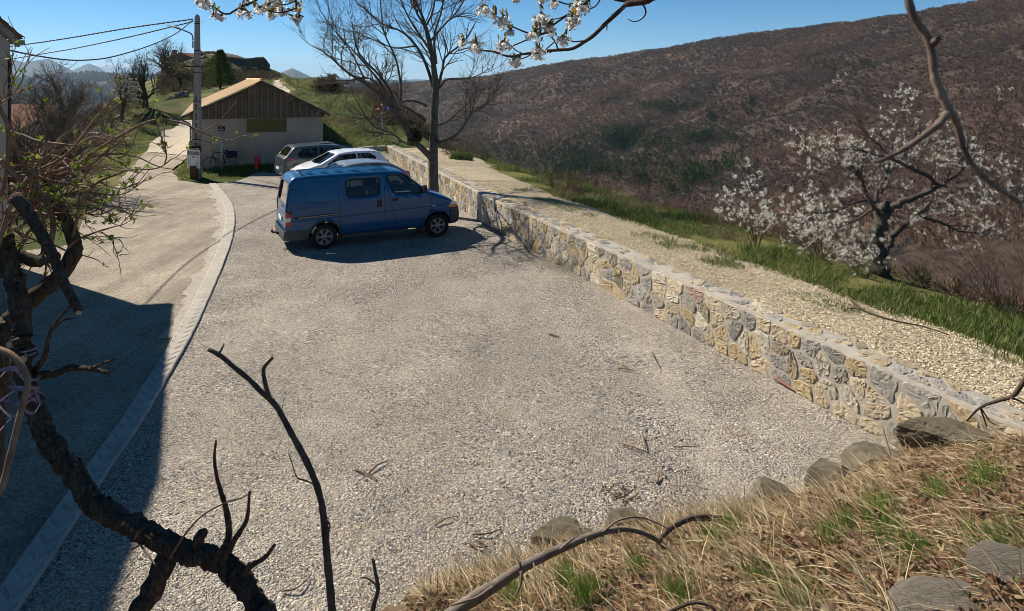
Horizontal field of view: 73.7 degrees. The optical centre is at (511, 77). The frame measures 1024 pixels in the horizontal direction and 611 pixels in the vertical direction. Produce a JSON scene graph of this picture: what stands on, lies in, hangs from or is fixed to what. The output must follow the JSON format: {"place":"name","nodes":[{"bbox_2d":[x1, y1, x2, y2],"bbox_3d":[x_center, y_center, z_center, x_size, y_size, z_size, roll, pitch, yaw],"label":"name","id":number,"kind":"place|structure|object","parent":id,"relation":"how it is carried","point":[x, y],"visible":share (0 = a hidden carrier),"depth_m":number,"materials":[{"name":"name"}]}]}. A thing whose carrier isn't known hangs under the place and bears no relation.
{"place":"outdoors","nodes":[
{"label":"outdoors","id":0,"kind":"place"},
{"bbox_2d":[11,59,72,77],"bbox_3d":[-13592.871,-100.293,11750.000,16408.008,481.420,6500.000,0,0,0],"label":"mountains","id":1,"kind":"structure","parent":0,"point":[35,64],"depth_m":11688.54,"materials":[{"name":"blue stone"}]},
{"bbox_2d":[72,63,110,73],"bbox_3d":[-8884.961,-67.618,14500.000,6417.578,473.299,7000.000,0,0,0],"label":"mountains","id":2,"kind":"structure","parent":0,"point":[87,67],"depth_m":14530.36,"materials":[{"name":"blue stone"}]},
{"bbox_2d":[0,152,220,585],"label":"road","id":3,"kind":"structure","parent":0,"point":[127,316],"depth_m":12.59,"materials":[{"name":"grey asphalt"}]},
{"bbox_2d":[157,190,225,338],"bbox_3d":[-8.693,4.489,19.503,0.886,0.021,16.458,0,0,-21],"label":"mortar spill","id":4,"kind":"object","parent":3,"relation":"on","point":[192,289],"visible":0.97,"depth_m":15.46,"materials":[{"name":"beige concrete"}]},
{"bbox_2d":[92,63,160,74],"bbox_3d":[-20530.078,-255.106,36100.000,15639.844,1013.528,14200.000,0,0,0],"label":"mountains","id":5,"kind":"structure","parent":0,"point":[108,68],"depth_m":34913.05,"materials":[{"name":"blue"}]},
{"bbox_2d":[145,120,191,154],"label":"track","id":6,"kind":"structure","parent":0,"point":[177,138],"depth_m":45.56,"materials":[{"name":"beige gravel"}]},
{"bbox_2d":[272,80,289,92],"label":"track","id":7,"kind":"structure","parent":0,"point":[276,84],"depth_m":66.79,"materials":[{"name":"gravel"}]},
{"bbox_2d":[283,68,409,86],"bbox_3d":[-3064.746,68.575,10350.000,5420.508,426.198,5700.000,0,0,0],"label":"mountains","id":8,"kind":"structure","parent":0,"point":[294,73],"depth_m":10418.78,"materials":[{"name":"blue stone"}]},
{"bbox_2d":[339,79,426,83],"bbox_3d":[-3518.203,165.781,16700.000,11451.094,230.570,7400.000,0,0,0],"label":"mountains","id":9,"kind":"structure","parent":0,"point":[411,80],"depth_m":16253.94,"materials":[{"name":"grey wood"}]},
{"bbox_2d":[0,0,976,85],"label":"sky","id":10,"kind":"structure","parent":0,"point":[666,23],"materials":[{"name":"blue"}]},
{"bbox_2d":[11,0,1023,305],"bbox_3d":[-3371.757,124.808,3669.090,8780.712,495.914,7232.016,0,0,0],"label":"hills","id":11,"kind":"structure","parent":0,"point":[1005,248],"depth_m":835.35,"materials":[{"name":"brown plant"}]},
{"bbox_2d":[11,0,1023,256],"bbox_3d":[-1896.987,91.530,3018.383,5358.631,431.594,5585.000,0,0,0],"label":"bare woodland","id":12,"kind":"object","parent":11,"relation":"on","point":[969,78],"visible":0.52,"depth_m":836.52,"materials":[{"name":"brown plant"}]},
{"bbox_2d":[409,3,1023,210],"bbox_3d":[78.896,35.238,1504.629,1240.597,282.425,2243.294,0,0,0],"label":"evergreen woodland","id":13,"kind":"object","parent":11,"relation":"on","point":[699,171],"visible":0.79,"depth_m":859.68,"materials":[{"name":"plant"}]},
{"bbox_2d":[806,224,1023,296],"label":"bare thicket","id":14,"kind":"object","parent":11,"relation":"on","point":[956,258],"visible":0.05,"depth_m":236.40,"materials":[{"name":"brown plant"}]},
{"bbox_2d":[11,53,1023,355],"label":"ground","id":15,"kind":"structure","parent":0,"point":[177,109],"depth_m":30.40,"materials":[{"name":"green plant"}]},
{"bbox_2d":[0,16,24,231],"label":"house","id":16,"kind":"structure","parent":15,"relation":"on","point":[7,31],"depth_m":16.17,"materials":[{"name":"paint"}]},
{"bbox_2d":[11,67,81,112],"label":"bare tree","id":17,"kind":"object","parent":15,"relation":"on","point":[48,86],"visible":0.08,"depth_m":51.71,"materials":[{"name":"brown plant"}]},
{"bbox_2d":[11,104,97,137],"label":"tiled house","id":18,"kind":"structure","parent":15,"relation":"on","point":[23,112],"depth_m":47.07,"materials":[{"name":"red tile"}]},
{"bbox_2d":[12,60,105,126],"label":"bare tree","id":19,"kind":"object","parent":15,"relation":"on","point":[81,93],"visible":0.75,"depth_m":45.31,"materials":[{"name":"brown plant"}]},
{"bbox_2d":[11,80,136,203],"bbox_3d":[-17.470,2.554,24.568,8.744,6.599,9.220,0,0,17],"label":"bare tree","id":20,"kind":"object","parent":15,"relation":"on","point":[32,144],"visible":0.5,"depth_m":25.66,"materials":[{"name":"brown plant"}]},
{"bbox_2d":[42,104,122,159],"bbox_3d":[-21.536,2.986,34.126,3.058,3.415,3.200,0,0,0],"label":"bare tree","id":21,"kind":"object","parent":15,"relation":"on","point":[80,129],"visible":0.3,"depth_m":33.67,"materials":[{"name":"brown plant"}]},
{"bbox_2d":[88,99,127,140],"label":"bare tree","id":22,"kind":"object","parent":15,"relation":"on","point":[112,120],"visible":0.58,"depth_m":43.67,"materials":[{"name":"brown plant"}]},
{"bbox_2d":[74,90,148,128],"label":"scrub","id":23,"kind":"object","parent":15,"relation":"on","point":[98,109],"visible":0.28,"depth_m":62.23,"materials":[{"name":"plant"}]},
{"bbox_2d":[0,183,234,610],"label":"kerb","id":24,"kind":"structure","parent":15,"relation":"on","point":[25,574],"depth_m":8.27,"materials":[{"name":"concrete"}]},
{"bbox_2d":[105,73,140,122],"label":"tree","id":25,"kind":"object","parent":15,"relation":"on","point":[127,94],"visible":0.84,"depth_m":51.96,"materials":[{"name":"plant"}]},
{"bbox_2d":[82,85,191,167],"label":"grass","id":26,"kind":"structure","parent":15,"relation":"on","point":[138,141],"depth_m":50.33,"materials":[{"name":"green plant"}]},
{"bbox_2d":[103,44,178,111],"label":"bare tree","id":27,"kind":"object","parent":15,"relation":"on","point":[141,81],"visible":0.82,"depth_m":61.69,"materials":[{"name":"brown plant"}]},
{"bbox_2d":[141,33,189,78],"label":"bare tree","id":28,"kind":"object","parent":15,"relation":"on","point":[163,54],"visible":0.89,"depth_m":87.73,"materials":[{"name":"brown plant"}]},
{"bbox_2d":[159,56,187,86],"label":"tree","id":29,"kind":"object","parent":15,"relation":"on","point":[179,78],"visible":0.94,"depth_m":79.60,"materials":[{"name":"brown plant"}]},
{"bbox_2d":[158,50,193,73],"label":"stone house","id":30,"kind":"structure","parent":15,"relation":"on","point":[190,55],"depth_m":115.09,"materials":[{"name":"brown stone"}]},
{"bbox_2d":[164,90,189,100],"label":"stone heap","id":31,"kind":"object","parent":15,"relation":"on","point":[181,93],"visible":0.9,"depth_m":67.80,"materials":[{"name":"grey stone"}]},
{"bbox_2d":[187,148,199,179],"bbox_3d":[-14.081,3.835,30.231,0.600,1.370,0.185,0,0,8],"label":"information panel","id":32,"kind":"object","parent":15,"relation":"on","point":[193,159],"visible":1,"depth_m":30.17,"materials":[{"name":"white paint"}]},
{"bbox_2d":[182,14,209,179],"bbox_3d":[-14.122,0.990,30.550,1.241,7.620,0.483,0,0,0],"label":"utility pole","id":33,"kind":"object","parent":15,"relation":"on","point":[197,119],"visible":0.81,"depth_m":30.55,"materials":[{"name":"concrete"}]},
{"bbox_2d":[10,19,191,46],"bbox_3d":[-26.767,-1.948,37.825,29.030,1.356,0.236,0,0,30],"label":"power cable","id":34,"kind":"object","parent":33,"relation":"attached to","point":[105,32],"visible":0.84,"depth_m":33.83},
{"bbox_2d":[10,19,192,60],"bbox_3d":[-13.280,-1.540,23.506,0.117,2.136,14.159,0,0,-8],"label":"power cable","id":35,"kind":"object","parent":33,"relation":"attached to","point":[99,58],"visible":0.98,"depth_m":21.08,"materials":[{"name":"black rubber"}]},
{"bbox_2d":[13,21,193,58],"bbox_3d":[-29.128,-1.860,44.467,40.838,1.334,0.647,0,0,42],"label":"power cable","id":36,"kind":"object","parent":33,"relation":"attached to","point":[111,40],"visible":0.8,"depth_m":38.53,"materials":[{"name":"black rubber"}]},
{"bbox_2d":[167,25,193,47],"bbox_3d":[-14.910,-1.842,30.638,1.244,1.052,0.249,0,0,0],"label":"street lamp","id":37,"kind":"object","parent":33,"relation":"attached to","point":[179,28],"visible":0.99,"depth_m":30.61,"materials":[{"name":"grey metal"}]},
{"bbox_2d":[192,49,238,88],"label":"conifer tree","id":38,"kind":"object","parent":15,"relation":"on","point":[221,61],"visible":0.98,"depth_m":71.78,"materials":[{"name":"green plant"}]},
{"bbox_2d":[151,57,282,95],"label":"scrub","id":39,"kind":"object","parent":15,"relation":"on","point":[240,74],"visible":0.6,"depth_m":84.81,"materials":[{"name":"green plant"}]},
{"bbox_2d":[202,149,236,170],"bbox_3d":[-14.002,3.934,32.748,0.623,1.011,1.712,0,0,42],"label":"bicycle","id":40,"kind":"object","parent":15,"relation":"on","point":[231,154],"visible":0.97,"depth_m":32.91,"materials":[{"name":"black metal"}]},
{"bbox_2d":[217,125,224,171],"bbox_3d":[-13.753,3.490,32.350,0.380,2.420,0.079,0,0,3],"label":"street sign","id":41,"kind":"object","parent":15,"relation":"on","point":[221,128],"visible":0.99,"depth_m":32.33,"materials":[{"name":"grey metal"}]},
{"bbox_2d":[201,55,269,69],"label":"rock outcrop","id":42,"kind":"object","parent":15,"relation":"on","point":[262,62],"visible":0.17,"depth_m":111.38,"materials":[{"name":"grey stone"}]},
{"bbox_2d":[175,149,305,177],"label":"grass","id":43,"kind":"structure","parent":15,"relation":"on","point":[229,168],"depth_m":32.41,"materials":[{"name":"green plant"}]},
{"bbox_2d":[180,78,329,168],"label":"barn","id":44,"kind":"structure","parent":15,"relation":"on","point":[256,108],"depth_m":33.91,"materials":[{"name":"brown wood"}]},
{"bbox_2d":[254,155,259,169],"bbox_3d":[-12.222,4.138,32.727,0.420,0.775,0.360,0,0,12],"label":"fire hydrant","id":45,"kind":"object","parent":15,"relation":"on","point":[256,160],"visible":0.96,"depth_m":32.65,"materials":[{"name":"metal"}]},
{"bbox_2d":[309,73,344,92],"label":"round bush","id":46,"kind":"object","parent":15,"relation":"on","point":[325,87],"visible":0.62,"depth_m":57.44,"materials":[{"name":"green plant"}]},
{"bbox_2d":[265,77,397,154],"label":"grass","id":47,"kind":"structure","parent":15,"relation":"on","point":[331,129],"depth_m":41.63,"materials":[{"name":"green plant"}]},
{"bbox_2d":[334,72,389,94],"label":"scrub bush","id":48,"kind":"object","parent":15,"relation":"on","point":[354,86],"visible":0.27,"depth_m":56.34,"materials":[{"name":"brown plant"}]},
{"bbox_2d":[348,71,410,105],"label":"scrub bush","id":49,"kind":"object","parent":15,"relation":"on","point":[373,98],"visible":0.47,"depth_m":47.56,"materials":[{"name":"brown plant"}]},
{"bbox_2d":[374,105,391,140],"bbox_3d":[-7.145,2.670,37.877,1.000,2.300,0.144,0,0,0],"label":"direction sign","id":50,"kind":"object","parent":15,"relation":"on","point":[380,107],"visible":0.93,"depth_m":37.82,"materials":[{"name":"white metal"}]},
{"bbox_2d":[369,95,429,138],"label":"scrub","id":51,"kind":"object","parent":15,"relation":"on","point":[422,128],"visible":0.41,"depth_m":41.82,"materials":[{"name":"green plant"}]},
{"bbox_2d":[371,99,427,126],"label":"scrub bush","id":52,"kind":"object","parent":15,"relation":"on","point":[412,117],"visible":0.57,"depth_m":41.31,"materials":[{"name":"brown plant"}]},
{"bbox_2d":[19,144,899,610],"bbox_3d":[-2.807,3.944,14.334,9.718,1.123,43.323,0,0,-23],"label":"gravel","id":53,"kind":"structure","parent":15,"relation":"on","point":[731,442],"depth_m":9.19,"materials":[{"name":"grey gravel"}]},
{"bbox_2d":[274,141,361,175],"bbox_3d":[-8.544,3.743,31.354,4.346,1.514,2.110,0,0,-32],"label":"parked car","id":54,"kind":"object","parent":53,"relation":"on","point":[288,157],"visible":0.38,"depth_m":30.27,"materials":[{"name":"grey metal"}]},
{"bbox_2d":[290,147,388,170],"bbox_3d":[-7.256,3.688,28.746,4.106,1.624,1.988,0,0,-31],"label":"parked car","id":55,"kind":"object","parent":53,"relation":"on","point":[346,153],"visible":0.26,"depth_m":28.51,"materials":[{"name":"white metal"}]},
{"bbox_2d":[271,165,458,248],"bbox_3d":[-4.065,3.507,19.146,5.125,1.985,2.058,0,0,-27],"label":"parked van","id":56,"kind":"object","parent":53,"relation":"on","point":[321,208],"visible":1,"depth_m":18.29,"materials":[{"name":"blue metal"}]},
{"bbox_2d":[324,158,410,185],"bbox_3d":[-5.986,3.668,25.297,4.396,1.664,2.024,0,0,-30],"label":"parked car","id":57,"kind":"object","parent":53,"relation":"on","point":[364,162],"visible":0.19,"depth_m":25.21,"materials":[{"name":"silver metal"}]},
{"bbox_2d":[354,460,388,480],"bbox_3d":[-1.616,4.461,7.762,0.358,0.038,0.398,0,0,0],"label":"gravel stick","id":58,"kind":"object","parent":53,"relation":"on","point":[369,472],"visible":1,"depth_m":7.73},
{"bbox_2d":[275,0,516,191],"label":"bare tree","id":59,"kind":"object","parent":53,"relation":"on","point":[414,137],"visible":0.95,"depth_m":21.93,"materials":[{"name":"grey plant"}]},
{"bbox_2d":[468,539,490,547],"bbox_3d":[-0.314,4.461,6.526,0.206,0.035,0.112,0,0,37],"label":"gravel stick","id":60,"kind":"object","parent":53,"relation":"on","point":[472,544],"visible":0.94,"depth_m":6.50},
{"bbox_2d":[472,529,500,534],"bbox_3d":[-0.240,4.461,6.689,0.297,0.035,0.069,0,0,-15],"label":"gravel stick","id":61,"kind":"object","parent":53,"relation":"on","point":[485,533],"visible":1,"depth_m":6.66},
{"bbox_2d":[600,475,650,506],"bbox_3d":[1.203,4.471,7.420,0.455,0.098,0.690,0,0,26],"label":"twig pile","id":62,"kind":"object","parent":53,"relation":"on","point":[621,497],"visible":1,"depth_m":7.34,"materials":[{"name":"brown wood"}]},
{"bbox_2d":[623,435,649,453],"bbox_3d":[1.494,4.461,8.307,0.301,0.035,0.392,0,0,0],"label":"gravel stick","id":63,"kind":"object","parent":53,"relation":"on","point":[636,447],"visible":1,"depth_m":8.23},
{"bbox_2d":[438,134,494,156],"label":"scrub bush","id":64,"kind":"object","parent":15,"relation":"on","point":[448,144],"visible":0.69,"depth_m":32.85,"materials":[{"name":"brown plant"}]},
{"bbox_2d":[424,127,605,189],"bbox_3d":[2.952,14.262,42.308,21.052,22.411,36.437,0,0,0],"label":"scrub","id":65,"kind":"object","parent":15,"relation":"on","point":[489,156],"visible":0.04,"depth_m":27.27,"materials":[{"name":"plant"}]},
{"bbox_2d":[538,166,583,189],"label":"bramble","id":66,"kind":"object","parent":15,"relation":"on","point":[550,179],"visible":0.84,"depth_m":22.97,"materials":[{"name":"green plant"}]},
{"bbox_2d":[555,169,619,198],"bbox_3d":[2.352,3.628,21.668,2.133,1.296,1.806,0,0,0],"label":"bramble","id":67,"kind":"object","parent":15,"relation":"on","point":[582,192],"visible":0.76,"depth_m":21.70,"materials":[{"name":"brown plant"}]},
{"bbox_2d":[633,191,691,209],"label":"bare shrub","id":68,"kind":"object","parent":15,"relation":"on","point":[672,204],"visible":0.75,"depth_m":20.92,"materials":[{"name":"brown plant"}]},
{"bbox_2d":[312,145,1023,449],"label":"stone wall","id":69,"kind":"structure","parent":15,"relation":"on","point":[867,389],"depth_m":10.58,"materials":[{"name":"beige stone"}]},
{"bbox_2d":[682,203,740,225],"bbox_3d":[5.403,3.718,18.614,1.589,0.878,1.281,0,0,0],"label":"bare shrub","id":70,"kind":"object","parent":15,"relation":"on","point":[709,215],"visible":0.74,"depth_m":18.41,"materials":[{"name":"brown plant"}]},
{"bbox_2d":[402,148,1023,410],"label":"gravel","id":71,"kind":"structure","parent":15,"relation":"on","point":[476,169],"depth_m":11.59,"materials":[{"name":"beige gravel"}]},
{"bbox_2d":[448,149,473,160],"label":"green bush","id":72,"kind":"object","parent":71,"relation":"on","point":[461,156],"visible":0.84,"depth_m":30.38,"materials":[{"name":"green plant"}]},
{"bbox_2d":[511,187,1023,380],"bbox_3d":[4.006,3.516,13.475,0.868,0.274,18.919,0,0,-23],"label":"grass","id":73,"kind":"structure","parent":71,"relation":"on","point":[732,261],"depth_m":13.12,"materials":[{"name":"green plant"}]},
{"bbox_2d":[847,299,949,334],"bbox_3d":[5.571,3.596,10.207,0.507,0.046,1.646,0,0,-22],"label":"fallen branch","id":74,"kind":"object","parent":71,"relation":"on","point":[856,304],"visible":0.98,"depth_m":10.17,"materials":[{"name":"brown wood"}]},
{"bbox_2d":[714,157,787,248],"bbox_3d":[5.476,2.931,15.641,1.302,2.298,1.859,0,0,33],"label":"blossom shrub","id":75,"kind":"object","parent":15,"relation":"on","point":[760,220],"visible":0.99,"depth_m":15.49,"materials":[{"name":"white plant"}]},
{"bbox_2d":[785,179,885,258],"bbox_3d":[6.715,3.091,14.436,1.897,1.926,1.278,0,0,0],"label":"blossom shrub","id":76,"kind":"object","parent":15,"relation":"on","point":[829,237],"visible":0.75,"depth_m":14.45,"materials":[{"name":"white plant"}]},
{"bbox_2d":[661,196,1023,315],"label":"scrub","id":77,"kind":"object","parent":15,"relation":"on","point":[771,233],"visible":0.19,"depth_m":15.77,"materials":[{"name":"plant"}]},
{"bbox_2d":[827,227,912,278],"bbox_3d":[7.033,3.447,13.161,1.775,1.262,0.837,0,0,0],"label":"blossom shrub","id":78,"kind":"object","parent":15,"relation":"on","point":[867,257],"visible":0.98,"depth_m":13.20,"materials":[{"name":"white plant"}]},
{"bbox_2d":[774,70,1023,279],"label":"blossom tree","id":79,"kind":"object","parent":15,"relation":"on","point":[882,212],"visible":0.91,"depth_m":13.43,"materials":[{"name":"white plant"}]},
{"bbox_2d":[906,255,1022,305],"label":"bare shrub","id":80,"kind":"object","parent":15,"relation":"on","point":[945,290],"visible":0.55,"depth_m":13.06,"materials":[{"name":"brown plant"}]},
{"bbox_2d":[933,224,1023,315],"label":"bare shrub","id":81,"kind":"object","parent":15,"relation":"on","point":[996,286],"visible":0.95,"depth_m":11.76,"materials":[{"name":"brown plant"}]},
{"bbox_2d":[381,437,1023,610],"bbox_3d":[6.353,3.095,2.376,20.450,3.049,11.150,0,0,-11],"label":"bank","id":82,"kind":"structure","parent":0,"point":[402,607],"depth_m":4.47,"materials":[{"name":"beige plant"}]},
{"bbox_2d":[0,17,257,502],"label":"budding shrub","id":83,"kind":"object","parent":82,"relation":"on","point":[44,188],"visible":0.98,"depth_m":3.12,"materials":[{"name":"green plant"}]},
{"bbox_2d":[0,232,276,610],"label":"grape vine","id":84,"kind":"object","parent":82,"relation":"on","point":[170,547],"visible":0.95,"depth_m":2.74,"materials":[{"name":"brown plant"}]},
{"bbox_2d":[0,347,43,429],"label":"cloth ties","id":85,"kind":"object","parent":84,"relation":"attached to","point":[21,388],"visible":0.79,"depth_m":2.82,"materials":[{"name":"fabric"}]},
{"bbox_2d":[207,344,335,610],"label":"dead branch","id":86,"kind":"object","parent":82,"relation":"on","point":[324,521],"visible":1,"depth_m":2.45,"materials":[{"name":"brown wood"}]},
{"bbox_2d":[360,557,379,610],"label":"dead branch","id":87,"kind":"object","parent":82,"relation":"on","point":[376,583],"visible":1,"depth_m":2.50,"materials":[{"name":"black wood"}]},
{"bbox_2d":[194,0,654,67],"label":"cherry tree","id":88,"kind":"object","parent":82,"relation":"on","point":[270,8],"visible":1,"depth_m":2.62,"materials":[{"name":"white plant"}]},
{"bbox_2d":[871,0,1022,204],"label":"forked branch","id":89,"kind":"object","parent":88,"relation":"attached to","point":[949,111],"visible":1,"depth_m":0.78,"materials":[{"name":"brown plant"}]},
{"bbox_2d":[530,516,598,550],"bbox_3d":[0.481,4.240,6.271,0.669,0.237,0.363,0,0,-12],"label":"boulder","id":90,"kind":"object","parent":82,"relation":"on","point":[546,530],"visible":0.41,"depth_m":6.24,"materials":[{"name":"grey stone"}]},
{"bbox_2d":[444,516,692,610],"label":"fallen branch","id":91,"kind":"object","parent":82,"relation":"on","point":[475,597],"visible":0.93,"depth_m":4.45,"materials":[{"name":"brown wood"}]},
{"bbox_2d":[406,484,745,594],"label":"dry grass","id":92,"kind":"structure","parent":82,"relation":"on","point":[624,523],"depth_m":6.07,"materials":[{"name":"beige plant"}]},
{"bbox_2d":[605,507,653,536],"bbox_3d":[1.132,4.240,6.460,0.521,0.208,0.276,0,0,-1],"label":"boulder","id":93,"kind":"object","parent":82,"relation":"on","point":[613,514],"visible":0.31,"depth_m":6.46,"materials":[{"name":"grey stone"}]},
{"bbox_2d":[652,513,722,549],"bbox_3d":[1.350,3.551,5.322,0.931,0.219,0.098,0,0,-40],"label":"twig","id":94,"kind":"object","parent":82,"relation":"on","point":[681,522],"visible":0.7,"depth_m":5.34,"materials":[{"name":"brown wood"}]},
{"bbox_2d":[667,601,715,610],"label":"dead twig","id":95,"kind":"object","parent":82,"relation":"on","point":[681,606],"visible":1,"depth_m":3.52,"materials":[{"name":"brown wood"}]},
{"bbox_2d":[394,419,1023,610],"bbox_3d":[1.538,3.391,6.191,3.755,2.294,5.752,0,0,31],"label":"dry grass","id":96,"kind":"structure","parent":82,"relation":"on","point":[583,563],"depth_m":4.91,"materials":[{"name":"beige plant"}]},
{"bbox_2d":[403,433,1023,610],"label":"leaf litter","id":97,"kind":"object","parent":82,"relation":"on","point":[991,593],"visible":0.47,"depth_m":4.45,"materials":[{"name":"brown plant"}]},
{"bbox_2d":[438,441,1023,610],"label":"weeds","id":98,"kind":"object","parent":82,"relation":"on","point":[957,566],"visible":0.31,"depth_m":4.63,"materials":[{"name":"green plant"}]},
{"bbox_2d":[488,447,1023,610],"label":"green grass","id":99,"kind":"structure","parent":82,"relation":"on","point":[594,584],"depth_m":4.54,"materials":[{"name":"green plant"}]},
{"bbox_2d":[746,477,793,504],"bbox_3d":[2.566,4.160,6.785,0.486,0.249,0.340,0,0,20],"label":"boulder","id":100,"kind":"object","parent":82,"relation":"on","point":[762,482],"visible":0.47,"depth_m":6.76,"materials":[{"name":"grey stone"}]},
{"bbox_2d":[804,458,848,489],"bbox_3d":[3.271,4.158,7.034,0.546,0.286,0.355,0,0,-35],"label":"boulder","id":101,"kind":"object","parent":82,"relation":"on","point":[821,463],"visible":0.41,"depth_m":7.02,"materials":[{"name":"grey stone"}]},
{"bbox_2d":[840,441,905,475],"bbox_3d":[3.878,4.136,7.293,0.795,0.358,0.481,0,0,11],"label":"boulder","id":102,"kind":"object","parent":82,"relation":"on","point":[863,447],"visible":0.34,"depth_m":7.26,"materials":[{"name":"grey stone"}]},
{"bbox_2d":[875,426,897,469],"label":"dead twig","id":103,"kind":"object","parent":82,"relation":"on","point":[890,455],"visible":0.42,"depth_m":6.48,"materials":[{"name":"wood"}]},
{"bbox_2d":[888,576,996,610],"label":"flat stone","id":104,"kind":"object","parent":82,"relation":"on","point":[912,588],"visible":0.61,"depth_m":3.18,"materials":[{"name":"stone"}]},
{"bbox_2d":[894,416,994,448],"bbox_3d":[4.733,3.945,7.393,1.046,0.413,0.518,0,0,14],"label":"boulder","id":105,"kind":"object","parent":82,"relation":"on","point":[919,429],"visible":0.48,"depth_m":7.39,"materials":[{"name":"grey stone"}]},
{"bbox_2d":[966,540,1023,584],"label":"flat stone","id":106,"kind":"object","parent":82,"relation":"on","point":[1006,554],"visible":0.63,"depth_m":3.39,"materials":[{"name":"stone"}]},
{"bbox_2d":[966,377,1023,426],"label":"dead twig","id":107,"kind":"object","parent":82,"relation":"on","point":[1016,392],"visible":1,"depth_m":6.10,"materials":[{"name":"brown wood"}]},
{"bbox_2d":[1004,426,1023,438],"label":"boulder","id":108,"kind":"object","parent":82,"relation":"on","point":[1018,429],"visible":0.24,"depth_m":6.74,"materials":[{"name":"beige stone"}]},
{"bbox_2d":[465,153,1023,358],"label":"grass","id":109,"kind":"structure","parent":0,"point":[979,322],"depth_m":13.14,"materials":[{"name":"green plant"}]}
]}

